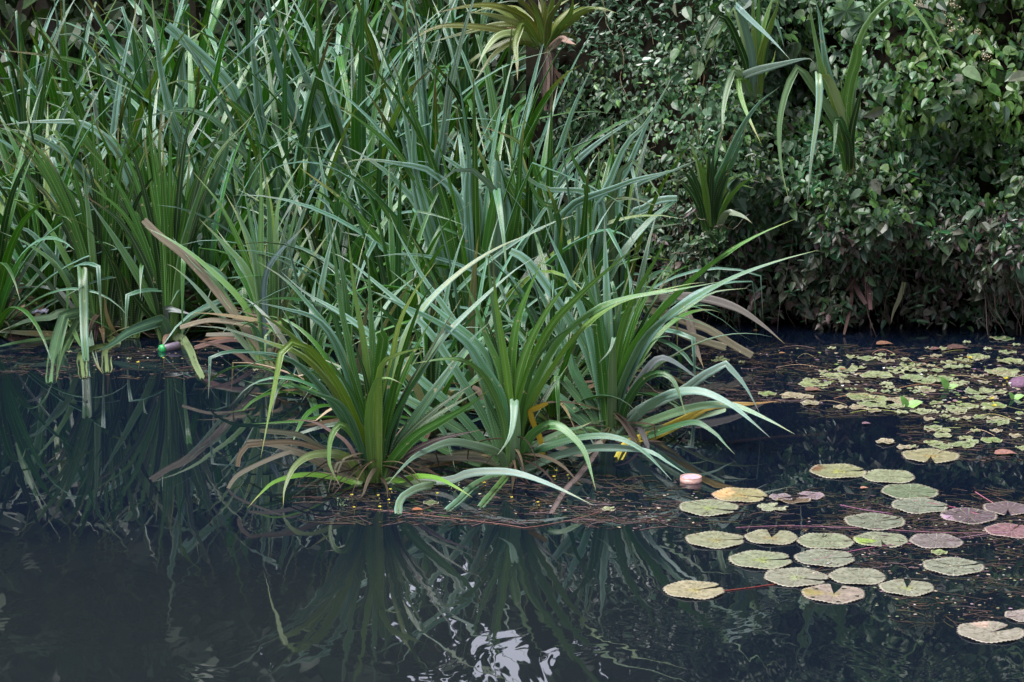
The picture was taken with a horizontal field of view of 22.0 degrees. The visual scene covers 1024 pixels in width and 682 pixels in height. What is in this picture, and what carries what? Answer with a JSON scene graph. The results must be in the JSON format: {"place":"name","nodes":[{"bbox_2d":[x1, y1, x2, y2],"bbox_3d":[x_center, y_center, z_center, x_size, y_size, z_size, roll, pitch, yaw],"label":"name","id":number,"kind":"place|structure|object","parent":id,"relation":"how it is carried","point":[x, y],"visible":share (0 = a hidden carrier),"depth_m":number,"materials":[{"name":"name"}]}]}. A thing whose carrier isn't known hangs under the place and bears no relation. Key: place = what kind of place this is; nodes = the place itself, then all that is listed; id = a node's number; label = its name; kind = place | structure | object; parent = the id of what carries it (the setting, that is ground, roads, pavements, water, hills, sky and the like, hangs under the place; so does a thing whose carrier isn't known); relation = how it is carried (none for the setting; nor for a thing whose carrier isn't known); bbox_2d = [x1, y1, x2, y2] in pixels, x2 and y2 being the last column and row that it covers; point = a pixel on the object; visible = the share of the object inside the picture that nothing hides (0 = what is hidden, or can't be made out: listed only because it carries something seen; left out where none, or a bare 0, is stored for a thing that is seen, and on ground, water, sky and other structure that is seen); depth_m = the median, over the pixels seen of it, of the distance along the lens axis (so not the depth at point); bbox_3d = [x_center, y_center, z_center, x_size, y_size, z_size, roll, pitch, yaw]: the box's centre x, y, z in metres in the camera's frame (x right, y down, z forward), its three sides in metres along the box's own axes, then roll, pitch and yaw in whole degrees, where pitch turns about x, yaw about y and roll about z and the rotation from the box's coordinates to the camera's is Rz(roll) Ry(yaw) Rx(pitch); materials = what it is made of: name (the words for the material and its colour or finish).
{"place":"outdoors","nodes":[
{"label":"outdoors","id":0,"kind":"place"},
{"bbox_2d":[0,302,1023,681],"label":"water","id":1,"kind":"structure","parent":0,"point":[140,540],"depth_m":12.05,"materials":[{"name":"liquid"}]},
{"bbox_2d":[2,346,293,379],"bbox_3d":[-2.171,0.126,15.936,2.019,0.028,1.123,0,12,0],"label":"pond weed","id":2,"kind":"object","parent":1,"relation":"on","point":[127,376],"visible":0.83,"depth_m":15.79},
{"bbox_2d":[158,341,180,351],"bbox_3d":[-2.105,0.042,16.223,0.140,0.068,0.059,-6,13,-28],"label":"bottle","id":3,"kind":"object","parent":1,"relation":"on","point":[176,345],"visible":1,"depth_m":16.20,"materials":[{"name":"plastic"}]},
{"bbox_2d":[141,218,274,368],"bbox_3d":[-1.832,-0.287,15.859,0.980,0.837,0.037,7,14,31],"label":"dead leaf","id":4,"kind":"object","parent":1,"relation":"on","point":[218,293],"visible":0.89,"depth_m":15.85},
{"bbox_2d":[150,156,328,367],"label":"pandanus","id":5,"kind":"object","parent":1,"relation":"in","point":[260,286],"visible":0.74,"depth_m":15.71,"materials":[{"name":"plant"}]},
{"bbox_2d":[202,219,413,420],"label":"pandanus","id":6,"kind":"object","parent":1,"relation":"in","point":[307,325],"visible":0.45,"depth_m":14.90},
{"bbox_2d":[239,220,479,439],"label":"pandanus","id":7,"kind":"object","parent":1,"relation":"in","point":[346,304],"visible":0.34,"depth_m":14.40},
{"bbox_2d":[201,216,589,513],"bbox_3d":[-0.570,0.242,12.958,1.927,1.682,1.020,0,12,0],"label":"pandanus","id":8,"kind":"object","parent":1,"relation":"in","point":[369,424],"visible":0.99,"depth_m":13.02,"materials":[{"name":"plant"}]},
{"bbox_2d":[216,143,581,383],"bbox_3d":[-0.643,-0.318,15.495,2.282,1.731,2.030,0,12,0],"label":"pandanus","id":9,"kind":"object","parent":1,"relation":"in","point":[394,265],"visible":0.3,"depth_m":15.40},
{"bbox_2d":[301,230,557,463],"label":"pandanus","id":10,"kind":"object","parent":1,"relation":"in","point":[432,373],"visible":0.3,"depth_m":13.99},
{"bbox_2d":[302,190,615,416],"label":"pandanus","id":11,"kind":"object","parent":1,"relation":"in","point":[469,373],"visible":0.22,"depth_m":14.55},
{"bbox_2d":[367,508,601,527],"bbox_3d":[-0.128,0.839,12.492,1.152,0.003,0.341,0,12,0],"label":"lily stalk","id":12,"kind":"object","parent":1,"relation":"on","point":[488,522],"visible":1,"depth_m":12.46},
{"bbox_2d":[248,24,747,352],"bbox_3d":[-0.089,-0.710,15.740,2.668,2.398,2.975,8,14,32],"label":"pandanus","id":13,"kind":"object","parent":1,"relation":"in","point":[476,218],"visible":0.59,"depth_m":15.63,"materials":[{"name":"plant"}]},
{"bbox_2d":[666,309,703,367],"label":"fallen leaf","id":14,"kind":"object","parent":13,"relation":"hanging from","point":[691,329],"visible":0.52,"depth_m":15.84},
{"bbox_2d":[294,471,708,531],"bbox_3d":[-0.068,0.780,12.832,2.102,0.028,1.170,0,12,0],"label":"pond weed","id":15,"kind":"object","parent":1,"relation":"on","point":[540,512],"visible":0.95,"depth_m":12.67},
{"bbox_2d":[283,213,722,510],"bbox_3d":[-0.085,0.244,13.147,2.229,1.600,1.290,0,12,0],"label":"pandanus","id":16,"kind":"object","parent":1,"relation":"in","point":[510,385],"visible":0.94,"depth_m":13.27,"materials":[{"name":"plant"}]},
{"bbox_2d":[437,250,673,457],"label":"pandanus","id":17,"kind":"object","parent":1,"relation":"in","point":[554,411],"visible":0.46,"depth_m":14.17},
{"bbox_2d":[93,349,1023,617],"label":"leaf scraps","id":18,"kind":"object","parent":1,"relation":"on","point":[873,501],"visible":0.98,"depth_m":14.79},
{"bbox_2d":[375,78,762,375],"bbox_3d":[0.148,-0.521,15.615,2.172,2.079,2.274,-5,13,-23],"label":"pandanus","id":19,"kind":"object","parent":1,"relation":"in","point":[593,211],"visible":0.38,"depth_m":15.59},
{"bbox_2d":[444,197,718,410],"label":"pandanus","id":20,"kind":"object","parent":1,"relation":"in","point":[543,264],"visible":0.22,"depth_m":15.02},
{"bbox_2d":[475,216,816,513],"bbox_3d":[0.711,0.152,13.640,1.686,1.577,2.020,-3,12,-16],"label":"pandanus","id":21,"kind":"object","parent":1,"relation":"in","point":[613,351],"visible":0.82,"depth_m":13.94,"materials":[{"name":"plant"}]},
{"bbox_2d":[534,213,765,421],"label":"pandanus","id":22,"kind":"object","parent":1,"relation":"in","point":[663,329],"visible":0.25,"depth_m":14.97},
{"bbox_2d":[680,473,701,483],"bbox_3d":[0.894,0.693,13.162,0.110,0.036,0.110,0,12,0],"label":"round lid","id":23,"kind":"object","parent":1,"relation":"on","point":[690,478],"visible":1,"depth_m":13.13,"materials":[{"name":"plastic"}]},
{"bbox_2d":[663,580,724,599],"bbox_3d":[0.784,1.074,11.368,0.270,0.012,0.274,0,12,0],"label":"lily pad","id":24,"kind":"object","parent":1,"relation":"on","point":[694,589],"visible":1,"depth_m":11.37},
{"bbox_2d":[662,324,726,350],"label":"fallen leaf","id":25,"kind":"object","parent":1,"relation":"on","point":[716,344],"visible":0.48,"depth_m":15.80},
{"bbox_2d":[643,305,753,357],"bbox_3d":[1.122,-0.058,15.838,0.684,0.286,0.042,4,12,17],"label":"dead leaf","id":26,"kind":"object","parent":1,"relation":"on","point":[735,346],"visible":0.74,"depth_m":15.81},
{"bbox_2d":[679,499,739,516],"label":"lily pad","id":27,"kind":"object","parent":1,"relation":"on","point":[713,506],"visible":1,"depth_m":12.67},
{"bbox_2d":[685,530,743,548],"bbox_3d":[0.934,0.916,12.120,0.276,0.012,0.279,0,12,0],"label":"lily pad","id":28,"kind":"object","parent":1,"relation":"on","point":[713,539],"visible":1,"depth_m":12.13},
{"bbox_2d":[712,487,767,502],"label":"lily pad","id":29,"kind":"object","parent":1,"relation":"on","point":[734,494],"visible":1,"depth_m":12.90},
{"bbox_2d":[728,550,792,569],"bbox_3d":[1.112,0.982,11.809,0.289,0.012,0.292,0,12,0],"label":"lily pad","id":30,"kind":"object","parent":1,"relation":"on","point":[764,560],"visible":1,"depth_m":11.81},
{"bbox_2d":[744,529,797,544],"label":"lily pad","id":31,"kind":"object","parent":1,"relation":"on","point":[763,536],"visible":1,"depth_m":12.16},
{"bbox_2d":[757,502,788,511],"bbox_3d":[1.256,0.799,12.675,0.152,0.012,0.157,0,12,0],"label":"pad fragment","id":32,"kind":"object","parent":1,"relation":"on","point":[768,507],"visible":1,"depth_m":12.67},
{"bbox_2d":[763,567,828,586],"bbox_3d":[1.248,1.036,11.550,0.290,0.012,0.288,0,12,0],"label":"lily pad","id":33,"kind":"object","parent":1,"relation":"on","point":[794,577],"visible":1,"depth_m":11.56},
{"bbox_2d":[798,491,824,499],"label":"lily pad","id":34,"kind":"object","parent":1,"relation":"on","point":[818,495],"visible":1,"depth_m":12.89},
{"bbox_2d":[793,549,854,567],"bbox_3d":[1.402,0.976,11.835,0.275,0.012,0.278,0,12,0],"label":"lily pad","id":35,"kind":"object","parent":1,"relation":"on","point":[841,558],"visible":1,"depth_m":11.84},
{"bbox_2d":[796,533,854,548],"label":"lily pad","id":36,"kind":"object","parent":1,"relation":"on","point":[834,541],"visible":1,"depth_m":12.10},
{"bbox_2d":[801,584,864,603],"bbox_3d":[1.382,1.088,11.315,0.278,0.012,0.273,0,12,0],"label":"lily pad","id":37,"kind":"object","parent":1,"relation":"on","point":[824,593],"visible":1,"depth_m":11.32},
{"bbox_2d":[809,463,867,478],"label":"lily pad","id":38,"kind":"object","parent":1,"relation":"on","point":[836,470],"visible":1,"depth_m":13.34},
{"bbox_2d":[677,341,1023,462],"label":"pond weed","id":39,"kind":"object","parent":1,"relation":"on","point":[914,396],"visible":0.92,"depth_m":15.15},
{"bbox_2d":[682,485,1023,629],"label":"pond weed","id":40,"kind":"object","parent":1,"relation":"on","point":[964,531],"visible":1,"depth_m":12.30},
{"bbox_2d":[828,567,885,584],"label":"lily pad","id":41,"kind":"object","parent":1,"relation":"on","point":[847,575],"visible":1,"depth_m":11.56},
{"bbox_2d":[736,525,995,532],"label":"lily stalk","id":42,"kind":"object","parent":1,"relation":"on","point":[862,528],"visible":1,"depth_m":12.33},
{"bbox_2d":[843,512,905,530],"bbox_3d":[1.713,0.853,12.421,0.294,0.012,0.292,0,12,0],"label":"lily pad","id":43,"kind":"object","parent":1,"relation":"on","point":[868,520],"visible":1,"depth_m":12.43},
{"bbox_2d":[859,371,893,378],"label":"floating leaf","id":44,"kind":"object","parent":1,"relation":"on","point":[887,373],"visible":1,"depth_m":15.51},
{"bbox_2d":[853,531,907,547],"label":"lily pad","id":45,"kind":"object","parent":1,"relation":"on","point":[892,538],"visible":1,"depth_m":12.13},
{"bbox_2d":[861,469,915,483],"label":"lily pad","id":46,"kind":"object","parent":1,"relation":"on","point":[889,476],"visible":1,"depth_m":13.24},
{"bbox_2d":[878,579,933,596],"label":"lily pad","id":47,"kind":"object","parent":1,"relation":"on","point":[896,586],"visible":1,"depth_m":11.40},
{"bbox_2d":[881,483,938,498],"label":"lily pad","id":48,"kind":"object","parent":1,"relation":"on","point":[909,491],"visible":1,"depth_m":12.96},
{"bbox_2d":[891,498,947,513],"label":"lily pad","id":49,"kind":"object","parent":1,"relation":"on","point":[924,505],"visible":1,"depth_m":12.70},
{"bbox_2d":[901,448,960,463],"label":"lily pad","id":50,"kind":"object","parent":1,"relation":"on","point":[924,454],"visible":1,"depth_m":13.65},
{"bbox_2d":[909,533,963,548],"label":"lily pad","id":51,"kind":"object","parent":1,"relation":"on","point":[923,540],"visible":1,"depth_m":12.10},
{"bbox_2d":[922,557,984,575],"bbox_3d":[1.965,1.003,11.709,0.275,0.012,0.277,0,12,0],"label":"lily pad","id":52,"kind":"object","parent":1,"relation":"on","point":[961,568],"visible":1,"depth_m":11.71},
{"bbox_2d":[940,507,997,524],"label":"lily pad","id":53,"kind":"object","parent":1,"relation":"on","point":[965,516],"visible":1,"depth_m":12.53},
{"bbox_2d":[957,621,1023,643],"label":"lily pad","id":54,"kind":"object","parent":1,"relation":"on","point":[982,632],"visible":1,"depth_m":10.80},
{"bbox_2d":[982,501,1023,515],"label":"lily pad","id":55,"kind":"object","parent":1,"relation":"on","point":[1003,507],"visible":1,"depth_m":12.64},
{"bbox_2d":[984,523,1023,538],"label":"lily pad","id":56,"kind":"object","parent":1,"relation":"on","point":[1017,532],"visible":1,"depth_m":12.28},
{"bbox_2d":[1004,609,1023,621],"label":"lily pad","id":57,"kind":"object","parent":1,"relation":"on","point":[1018,615],"visible":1,"depth_m":11.02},
{"bbox_2d":[0,3,1023,317],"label":"ground","id":58,"kind":"structure","parent":0,"point":[742,301],"depth_m":18.11,"materials":[{"name":"soil"}]},
{"bbox_2d":[0,0,124,154],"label":"pandanus","id":59,"kind":"object","parent":58,"relation":"on","point":[34,62],"visible":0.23,"depth_m":21.42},
{"bbox_2d":[0,0,128,261],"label":"pandanus","id":60,"kind":"object","parent":58,"relation":"on","point":[38,114],"visible":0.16,"depth_m":18.36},
{"bbox_2d":[0,87,130,368],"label":"pandanus","id":61,"kind":"object","parent":58,"relation":"on","point":[6,254],"visible":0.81,"depth_m":16.46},
{"bbox_2d":[0,104,185,382],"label":"pandanus","id":62,"kind":"object","parent":58,"relation":"on","point":[85,306],"visible":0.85,"depth_m":16.50,"materials":[{"name":"plant"}]},
{"bbox_2d":[0,128,190,333],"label":"pandanus","id":63,"kind":"object","parent":58,"relation":"on","point":[49,217],"visible":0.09,"depth_m":17.14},
{"bbox_2d":[0,72,191,345],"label":"pandanus","id":64,"kind":"object","parent":58,"relation":"on","point":[40,229],"visible":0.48,"depth_m":17.02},
{"bbox_2d":[0,0,207,190],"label":"pandanus","id":65,"kind":"object","parent":58,"relation":"on","point":[55,97],"visible":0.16,"depth_m":19.71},
{"bbox_2d":[87,228,145,338],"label":"pandanus","id":66,"kind":"object","parent":58,"relation":"on","point":[135,313],"visible":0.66,"depth_m":16.52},
{"bbox_2d":[0,0,286,218],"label":"pandanus","id":67,"kind":"object","parent":58,"relation":"on","point":[143,77],"visible":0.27,"depth_m":19.22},
{"bbox_2d":[0,1,310,255],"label":"pandanus","id":68,"kind":"object","parent":58,"relation":"on","point":[99,110],"visible":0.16,"depth_m":17.68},
{"bbox_2d":[2,0,315,334],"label":"pandanus","id":69,"kind":"object","parent":58,"relation":"on","point":[169,110],"visible":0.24,"depth_m":16.97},
{"bbox_2d":[4,0,348,157],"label":"pandanus","id":70,"kind":"object","parent":58,"relation":"on","point":[210,21],"visible":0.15,"depth_m":21.34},
{"bbox_2d":[80,89,297,378],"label":"pandanus","id":71,"kind":"object","parent":58,"relation":"on","point":[162,314],"visible":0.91,"depth_m":16.41,"materials":[{"name":"plant"}]},
{"bbox_2d":[26,104,354,340],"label":"pandanus","id":72,"kind":"object","parent":58,"relation":"on","point":[210,257],"visible":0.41,"depth_m":16.75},
{"bbox_2d":[1,0,409,275],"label":"pandanus","id":73,"kind":"object","parent":58,"relation":"on","point":[192,96],"visible":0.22,"depth_m":17.87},
{"bbox_2d":[68,98,390,324],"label":"pandanus","id":74,"kind":"object","parent":58,"relation":"on","point":[235,191],"visible":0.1,"depth_m":17.03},
{"bbox_2d":[0,0,525,131],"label":"undergrowth","id":75,"kind":"object","parent":58,"relation":"on","point":[24,9],"visible":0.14,"depth_m":23.05,"materials":[{"name":"green plant"}]},
{"bbox_2d":[141,99,395,347],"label":"pandanus","id":76,"kind":"object","parent":58,"relation":"on","point":[316,217],"visible":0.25,"depth_m":16.77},
{"bbox_2d":[96,0,441,150],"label":"pandanus","id":77,"kind":"object","parent":58,"relation":"on","point":[309,21],"visible":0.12,"depth_m":21.45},
{"bbox_2d":[86,0,469,204],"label":"pandanus","id":78,"kind":"object","parent":58,"relation":"on","point":[265,94],"visible":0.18,"depth_m":19.43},
{"bbox_2d":[85,2,506,303],"bbox_3d":[-1.412,-1.131,17.637,2.917,2.390,3.426,0,12,0],"label":"pandanus","id":79,"kind":"object","parent":58,"relation":"on","point":[300,155],"visible":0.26,"depth_m":17.42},
{"bbox_2d":[147,0,481,204],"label":"pandanus","id":80,"kind":"object","parent":58,"relation":"on","point":[344,81],"visible":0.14,"depth_m":19.10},
{"bbox_2d":[179,136,457,361],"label":"pandanus","id":81,"kind":"object","parent":58,"relation":"on","point":[314,243],"visible":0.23,"depth_m":16.33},
{"bbox_2d":[151,0,522,150],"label":"pandanus","id":82,"kind":"object","parent":58,"relation":"on","point":[343,28],"visible":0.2,"depth_m":21.38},
{"bbox_2d":[208,104,483,334],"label":"pandanus","id":83,"kind":"object","parent":58,"relation":"on","point":[352,238],"visible":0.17,"depth_m":16.54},
{"bbox_2d":[87,0,613,307],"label":"pandanus","id":84,"kind":"object","parent":58,"relation":"on","point":[326,130],"visible":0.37,"depth_m":17.68,"materials":[{"name":"plant"}]},
{"bbox_2d":[218,0,525,222],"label":"pandanus","id":85,"kind":"object","parent":58,"relation":"on","point":[453,133],"visible":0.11,"depth_m":19.22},
{"bbox_2d":[259,0,525,129],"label":"pandanus","id":86,"kind":"object","parent":58,"relation":"on","point":[425,14],"visible":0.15,"depth_m":22.03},
{"bbox_2d":[279,0,525,193],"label":"pandanus","id":87,"kind":"object","parent":58,"relation":"on","point":[465,83],"visible":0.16,"depth_m":19.89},
{"bbox_2d":[297,107,533,339],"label":"pandanus","id":88,"kind":"object","parent":58,"relation":"on","point":[418,225],"visible":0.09,"depth_m":16.41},
{"bbox_2d":[209,0,633,331],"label":"pandanus","id":89,"kind":"object","parent":58,"relation":"on","point":[427,131],"visible":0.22,"depth_m":17.39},
{"bbox_2d":[321,1,650,278],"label":"pandanus","id":90,"kind":"object","parent":58,"relation":"on","point":[493,105],"visible":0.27,"depth_m":17.98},
{"bbox_2d":[405,0,614,222],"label":"pandanus","id":91,"kind":"object","parent":58,"relation":"on","point":[538,29],"visible":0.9,"depth_m":18.20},
{"bbox_2d":[373,66,652,370],"bbox_3d":[-0.079,-0.670,16.269,1.925,2.101,2.514,0,12,0],"label":"pandanus","id":92,"kind":"object","parent":58,"relation":"on","point":[532,210],"visible":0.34,"depth_m":16.05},
{"bbox_2d":[406,155,681,304],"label":"pandanus","id":93,"kind":"object","parent":58,"relation":"on","point":[573,198],"visible":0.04,"depth_m":17.35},
{"bbox_2d":[514,88,756,369],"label":"pandanus","id":94,"kind":"object","parent":58,"relation":"on","point":[613,211],"visible":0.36,"depth_m":16.14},
{"bbox_2d":[644,292,780,340],"bbox_3d":[1.214,-0.144,15.824,0.863,0.284,0.038,3,12,12],"label":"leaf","id":95,"kind":"object","parent":94,"relation":"attached to","point":[719,301],"visible":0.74,"depth_m":15.80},
{"bbox_2d":[526,0,1023,306],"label":"bank terrain","id":96,"kind":"structure","parent":0,"point":[570,57],"depth_m":17.53,"materials":[{"name":"soil"}]},
{"bbox_2d":[546,0,791,131],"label":"glossy shrub","id":97,"kind":"object","parent":96,"relation":"on","point":[660,36],"visible":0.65,"depth_m":17.86,"materials":[{"name":"green plant"}]},
{"bbox_2d":[535,39,805,290],"bbox_3d":[0.905,-1.343,18.201,1.369,1.584,4.016,-7,14,-29],"label":"pale vine","id":98,"kind":"object","parent":96,"relation":"on","point":[612,95],"visible":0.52,"depth_m":17.40,"materials":[{"name":"green plant"}]},
{"bbox_2d":[700,0,810,142],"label":"pandanus","id":99,"kind":"object","parent":96,"relation":"on","point":[752,46],"visible":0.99,"depth_m":16.59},
{"bbox_2d":[743,82,786,131],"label":"vine sprig","id":100,"kind":"object","parent":99,"relation":"attached to","point":[758,111],"visible":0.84,"depth_m":16.71,"materials":[{"name":"green plant"}]},
{"bbox_2d":[712,0,947,32],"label":"creeper","id":101,"kind":"object","parent":96,"relation":"on","point":[940,5],"visible":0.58,"depth_m":17.00,"materials":[{"name":"green plant"}]},
{"bbox_2d":[639,189,1023,331],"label":"dusty vine","id":102,"kind":"object","parent":96,"relation":"on","point":[976,261],"visible":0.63,"depth_m":16.75,"materials":[{"name":"green plant"}]},
{"bbox_2d":[843,259,871,334],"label":"dead blades","id":103,"kind":"object","parent":102,"relation":"hanging from","point":[853,283],"visible":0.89,"depth_m":16.64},
{"bbox_2d":[662,0,1023,343],"bbox_3d":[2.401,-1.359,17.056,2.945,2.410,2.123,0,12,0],"label":"vine","id":104,"kind":"object","parent":96,"relation":"on","point":[944,115],"depth_m":16.55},
{"bbox_2d":[659,88,777,244],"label":"pandanus","id":105,"kind":"object","parent":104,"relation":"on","point":[711,194],"visible":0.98,"depth_m":16.20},
{"bbox_2d":[672,196,748,258],"bbox_3d":[1.222,-0.693,16.253,0.482,0.418,0.148,0,12,0],"label":"vine sprig","id":106,"kind":"object","parent":105,"relation":"attached to","point":[709,234],"visible":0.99,"depth_m":16.26,"materials":[{"name":"green plant"}]},
{"bbox_2d":[653,111,1023,330],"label":"trailing stems","id":107,"kind":"object","parent":104,"relation":"hanging from","point":[883,256],"visible":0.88,"depth_m":16.61,"materials":[{"name":"green plant"}]},
{"bbox_2d":[827,0,864,25],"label":"lobed leaf","id":108,"kind":"object","parent":104,"relation":"attached to","point":[839,12],"visible":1,"depth_m":16.93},
{"bbox_2d":[847,12,882,36],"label":"lobed leaf","id":109,"kind":"object","parent":104,"relation":"attached to","point":[855,23],"visible":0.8,"depth_m":16.94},
{"bbox_2d":[667,213,1023,338],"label":"hanging roots","id":110,"kind":"object","parent":96,"relation":"hanging from","point":[995,304],"visible":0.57,"depth_m":16.73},
{"bbox_2d":[777,0,947,200],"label":"pandanus","id":111,"kind":"object","parent":96,"relation":"on","point":[841,108],"visible":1,"depth_m":16.05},
{"bbox_2d":[832,140,882,197],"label":"vine sprig","id":112,"kind":"object","parent":111,"relation":"attached to","point":[849,183],"visible":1,"depth_m":16.24,"materials":[{"name":"green plant"}]},
{"bbox_2d":[863,0,1023,163],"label":"climbing vine","id":113,"kind":"object","parent":96,"relation":"on","point":[944,87],"visible":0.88,"depth_m":16.47,"materials":[{"name":"green plant"}]},
{"bbox_2d":[780,345,1023,435],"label":"lily pads","id":114,"kind":"object","parent":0,"point":[911,385],"visible":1,"depth_m":15.42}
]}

